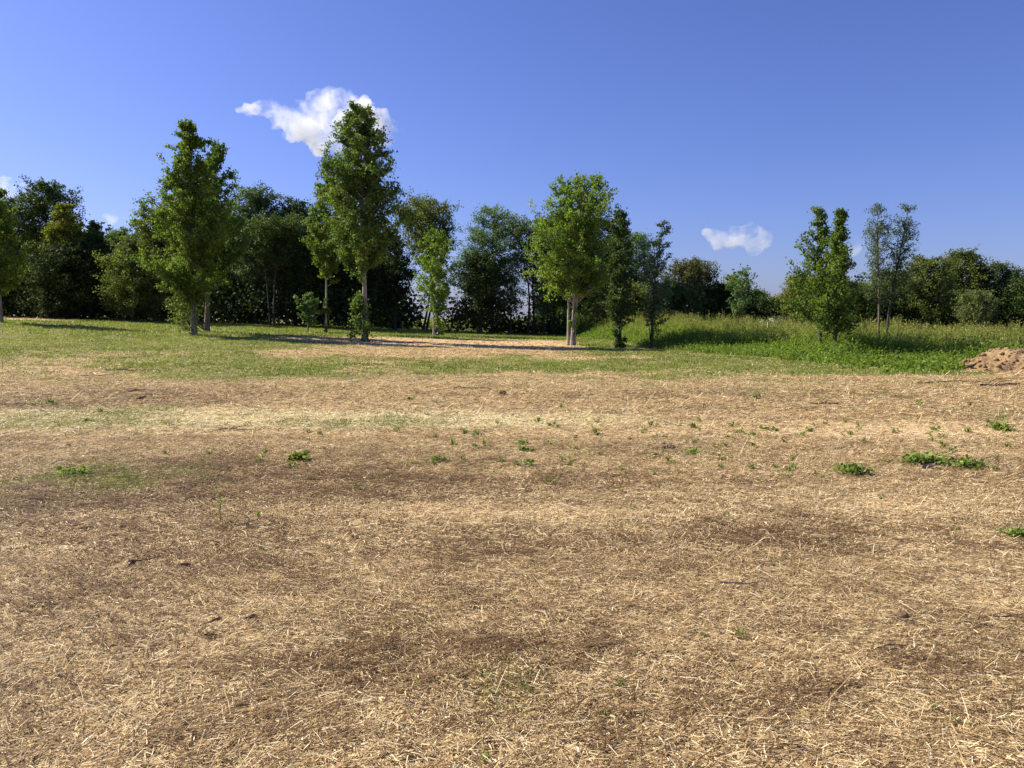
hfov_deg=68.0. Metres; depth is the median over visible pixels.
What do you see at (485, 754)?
weed
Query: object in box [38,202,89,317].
woodland tree
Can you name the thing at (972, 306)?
shrub
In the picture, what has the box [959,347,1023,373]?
earth heap
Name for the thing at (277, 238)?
woodland tree
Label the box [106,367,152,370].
stick
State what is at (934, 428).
sprout
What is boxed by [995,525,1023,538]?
weed
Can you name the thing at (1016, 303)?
woodland tree
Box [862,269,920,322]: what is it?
woodland tree
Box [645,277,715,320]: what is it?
woodland tree
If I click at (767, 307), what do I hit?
woodland tree
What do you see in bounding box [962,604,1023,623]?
stick
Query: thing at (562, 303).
woodland tree
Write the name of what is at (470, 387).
stick
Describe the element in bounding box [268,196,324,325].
woodland tree
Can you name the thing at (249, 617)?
dead leaf
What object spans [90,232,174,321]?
woodland tree
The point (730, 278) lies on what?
woodland tree
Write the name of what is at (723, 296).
woodland tree
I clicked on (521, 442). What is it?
weed
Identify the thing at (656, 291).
young tree
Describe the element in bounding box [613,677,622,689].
weed
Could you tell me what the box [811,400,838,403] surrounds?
stick
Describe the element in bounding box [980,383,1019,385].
stick
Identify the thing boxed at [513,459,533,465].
weed
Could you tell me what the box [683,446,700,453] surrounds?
weed
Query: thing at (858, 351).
tall weeds
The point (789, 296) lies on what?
woodland tree
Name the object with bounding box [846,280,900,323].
woodland tree
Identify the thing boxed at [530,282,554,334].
woodland tree
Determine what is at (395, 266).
woodland tree
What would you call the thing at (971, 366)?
root stub
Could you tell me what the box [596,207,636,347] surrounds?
vine covered tree
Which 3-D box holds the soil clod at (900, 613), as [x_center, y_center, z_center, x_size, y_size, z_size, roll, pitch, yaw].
[2.036,1.215,3.997,0.109,0.062,0.086,0,5,0]
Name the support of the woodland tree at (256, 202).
on the ground at (508, 539)
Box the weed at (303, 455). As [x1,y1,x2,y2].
[286,450,309,460]
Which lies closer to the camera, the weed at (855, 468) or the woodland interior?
the weed at (855, 468)
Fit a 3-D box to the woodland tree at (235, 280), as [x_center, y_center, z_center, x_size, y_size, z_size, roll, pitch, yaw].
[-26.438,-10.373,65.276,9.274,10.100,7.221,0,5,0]
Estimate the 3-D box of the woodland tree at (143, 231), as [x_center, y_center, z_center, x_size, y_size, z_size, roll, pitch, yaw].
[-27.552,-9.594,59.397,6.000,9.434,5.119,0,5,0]
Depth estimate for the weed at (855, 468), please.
7.64 m
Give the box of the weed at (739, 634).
[733,627,750,638]
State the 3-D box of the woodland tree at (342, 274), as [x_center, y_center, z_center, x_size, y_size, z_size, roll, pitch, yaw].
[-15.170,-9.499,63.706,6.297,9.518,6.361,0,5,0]
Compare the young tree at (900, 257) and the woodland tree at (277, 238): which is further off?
the woodland tree at (277, 238)
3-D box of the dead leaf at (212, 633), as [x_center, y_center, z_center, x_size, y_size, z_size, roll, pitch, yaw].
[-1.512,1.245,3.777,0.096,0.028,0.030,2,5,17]
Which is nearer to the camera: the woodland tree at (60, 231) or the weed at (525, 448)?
the weed at (525, 448)
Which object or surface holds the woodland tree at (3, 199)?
on the ground at (508, 539)
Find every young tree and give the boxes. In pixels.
[293,292,322,331]
[412,227,461,335]
[634,218,677,347]
[721,263,762,322]
[854,203,898,336]
[882,202,923,339]
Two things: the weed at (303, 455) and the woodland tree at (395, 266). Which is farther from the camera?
the woodland tree at (395, 266)
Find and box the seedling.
[214,486,225,520]
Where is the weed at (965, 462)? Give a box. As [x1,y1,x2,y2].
[937,454,990,468]
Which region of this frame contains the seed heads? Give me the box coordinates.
[580,309,1023,347]
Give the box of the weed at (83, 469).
[55,465,96,476]
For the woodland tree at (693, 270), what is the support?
on the ground at (508, 539)
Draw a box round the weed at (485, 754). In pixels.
[480,750,490,758]
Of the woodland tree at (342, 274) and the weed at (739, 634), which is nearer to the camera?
the weed at (739, 634)
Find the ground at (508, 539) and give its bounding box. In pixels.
[0,317,1023,767]
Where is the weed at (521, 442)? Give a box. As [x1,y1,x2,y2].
[518,439,527,444]
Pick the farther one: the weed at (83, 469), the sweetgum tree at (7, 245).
the sweetgum tree at (7, 245)
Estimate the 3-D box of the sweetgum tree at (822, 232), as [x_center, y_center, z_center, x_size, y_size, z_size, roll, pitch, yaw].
[12.171,-3.999,29.660,3.333,5.917,3.275,0,5,0]
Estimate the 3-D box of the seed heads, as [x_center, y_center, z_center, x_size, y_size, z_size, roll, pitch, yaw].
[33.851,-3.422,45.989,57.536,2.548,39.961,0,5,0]
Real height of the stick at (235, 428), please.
0.058 m
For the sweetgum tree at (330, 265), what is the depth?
48.99 m
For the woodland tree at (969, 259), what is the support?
on the ground at (508, 539)
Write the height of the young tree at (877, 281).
6.227 m
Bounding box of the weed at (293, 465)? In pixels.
[288,461,297,467]
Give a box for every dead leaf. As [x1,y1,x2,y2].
[178,561,191,565]
[200,631,215,635]
[205,617,222,623]
[243,614,257,618]
[918,463,935,469]
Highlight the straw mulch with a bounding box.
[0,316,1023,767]
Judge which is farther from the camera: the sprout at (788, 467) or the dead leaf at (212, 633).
the sprout at (788, 467)
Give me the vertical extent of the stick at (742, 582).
0.027 m
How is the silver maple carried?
on the ground at (508, 539)
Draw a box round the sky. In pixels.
[0,0,1023,317]
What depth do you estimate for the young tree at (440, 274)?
51.28 m
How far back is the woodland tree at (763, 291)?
65.13 m
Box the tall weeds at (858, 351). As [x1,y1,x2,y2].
[561,315,1023,373]
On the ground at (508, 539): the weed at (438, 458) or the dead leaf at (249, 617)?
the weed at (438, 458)
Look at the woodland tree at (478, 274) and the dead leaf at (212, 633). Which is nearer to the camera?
the dead leaf at (212, 633)
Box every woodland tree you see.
[0,193,34,299]
[3,174,106,314]
[14,238,113,318]
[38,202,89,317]
[76,219,111,318]
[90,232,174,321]
[100,225,139,319]
[122,203,179,320]
[168,240,250,320]
[222,180,300,324]
[233,210,314,325]
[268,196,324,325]
[297,216,368,325]
[338,229,410,317]
[367,237,422,329]
[386,186,463,329]
[442,249,518,333]
[452,203,531,333]
[496,273,532,333]
[497,209,553,334]
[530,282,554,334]
[531,215,572,334]
[578,213,632,320]
[585,279,674,324]
[607,228,668,322]
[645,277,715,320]
[658,255,721,306]
[696,280,742,321]
[721,272,753,313]
[746,288,770,319]
[750,292,797,324]
[768,272,815,322]
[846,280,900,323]
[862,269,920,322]
[881,253,960,326]
[930,244,997,326]
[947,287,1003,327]
[969,260,1023,325]
[992,272,1023,325]
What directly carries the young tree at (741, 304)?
on the ground at (508, 539)
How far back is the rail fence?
62.80 m
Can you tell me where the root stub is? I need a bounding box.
[964,362,977,368]
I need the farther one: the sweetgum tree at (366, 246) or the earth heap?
the sweetgum tree at (366, 246)
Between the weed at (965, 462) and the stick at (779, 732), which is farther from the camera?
the weed at (965, 462)
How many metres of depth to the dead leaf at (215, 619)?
3.96 m
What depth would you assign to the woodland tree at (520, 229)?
59.94 m
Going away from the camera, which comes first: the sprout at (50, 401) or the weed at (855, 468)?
the weed at (855, 468)
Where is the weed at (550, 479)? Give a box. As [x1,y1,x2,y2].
[544,476,558,483]
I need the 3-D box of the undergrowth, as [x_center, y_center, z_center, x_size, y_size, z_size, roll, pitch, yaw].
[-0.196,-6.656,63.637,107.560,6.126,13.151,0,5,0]
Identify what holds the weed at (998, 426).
on the ground at (508, 539)
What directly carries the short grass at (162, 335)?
on the ground at (508, 539)
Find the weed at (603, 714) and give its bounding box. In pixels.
[601,709,615,717]
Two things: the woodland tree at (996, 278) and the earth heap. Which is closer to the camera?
the earth heap
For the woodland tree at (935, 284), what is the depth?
59.81 m
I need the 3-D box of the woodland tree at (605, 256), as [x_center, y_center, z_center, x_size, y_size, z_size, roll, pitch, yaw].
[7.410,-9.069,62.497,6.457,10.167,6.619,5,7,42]
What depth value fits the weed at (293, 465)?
8.01 m
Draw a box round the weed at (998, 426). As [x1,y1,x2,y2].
[988,419,1020,431]
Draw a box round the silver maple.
[519,169,627,344]
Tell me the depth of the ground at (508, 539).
4.89 m
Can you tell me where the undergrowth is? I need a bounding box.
[1,276,1023,334]
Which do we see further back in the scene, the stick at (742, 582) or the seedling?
the seedling
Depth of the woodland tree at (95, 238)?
58.98 m
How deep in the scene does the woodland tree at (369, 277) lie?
64.08 m
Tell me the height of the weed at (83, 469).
0.096 m
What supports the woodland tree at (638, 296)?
on the ground at (508, 539)
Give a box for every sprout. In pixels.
[45,398,53,403]
[784,463,795,471]
[929,425,940,430]
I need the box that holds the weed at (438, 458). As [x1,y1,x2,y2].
[426,454,446,460]
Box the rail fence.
[441,324,466,331]
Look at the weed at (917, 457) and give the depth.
8.16 m
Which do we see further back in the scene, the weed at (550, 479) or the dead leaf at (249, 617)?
the weed at (550, 479)
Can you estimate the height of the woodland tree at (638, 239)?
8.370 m
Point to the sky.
(725, 122)
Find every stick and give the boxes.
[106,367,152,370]
[128,552,160,561]
[219,426,250,429]
[453,386,491,388]
[721,578,771,583]
[772,727,824,757]
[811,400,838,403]
[871,635,917,648]
[938,378,1021,382]
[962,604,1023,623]
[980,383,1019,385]
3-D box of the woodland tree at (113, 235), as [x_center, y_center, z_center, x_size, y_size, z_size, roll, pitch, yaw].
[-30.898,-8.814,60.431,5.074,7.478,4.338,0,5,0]
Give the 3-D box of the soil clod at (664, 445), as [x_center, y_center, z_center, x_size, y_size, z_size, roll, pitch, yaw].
[1.827,0.747,9.177,0.278,0.088,0.172,0,5,0]
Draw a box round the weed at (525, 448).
[518,444,536,452]
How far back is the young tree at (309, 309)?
49.55 m
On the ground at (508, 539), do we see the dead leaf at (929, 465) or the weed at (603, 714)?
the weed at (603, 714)
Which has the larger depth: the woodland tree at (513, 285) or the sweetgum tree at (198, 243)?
the woodland tree at (513, 285)
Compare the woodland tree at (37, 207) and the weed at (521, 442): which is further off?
the woodland tree at (37, 207)
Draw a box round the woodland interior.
[5,219,652,332]
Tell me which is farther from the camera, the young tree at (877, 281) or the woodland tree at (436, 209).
the woodland tree at (436, 209)
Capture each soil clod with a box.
[652,442,674,448]
[886,609,908,619]
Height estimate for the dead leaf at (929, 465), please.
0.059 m
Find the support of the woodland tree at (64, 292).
on the ground at (508, 539)
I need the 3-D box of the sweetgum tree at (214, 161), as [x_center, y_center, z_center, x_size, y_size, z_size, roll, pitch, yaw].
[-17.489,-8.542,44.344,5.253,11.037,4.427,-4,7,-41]
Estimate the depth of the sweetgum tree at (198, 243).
39.86 m
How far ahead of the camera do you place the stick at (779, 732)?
2.81 m
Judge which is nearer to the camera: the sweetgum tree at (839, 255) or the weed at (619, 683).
the weed at (619, 683)
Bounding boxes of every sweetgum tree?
[0,188,35,322]
[115,117,241,334]
[169,141,258,330]
[299,179,347,332]
[314,100,434,341]
[773,205,866,346]
[802,207,864,347]
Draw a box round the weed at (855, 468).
[830,461,874,474]
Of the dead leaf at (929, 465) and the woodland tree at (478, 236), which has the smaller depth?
the dead leaf at (929, 465)
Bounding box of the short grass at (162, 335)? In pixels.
[0,315,1022,716]
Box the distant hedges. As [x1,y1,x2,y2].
[305,316,1023,330]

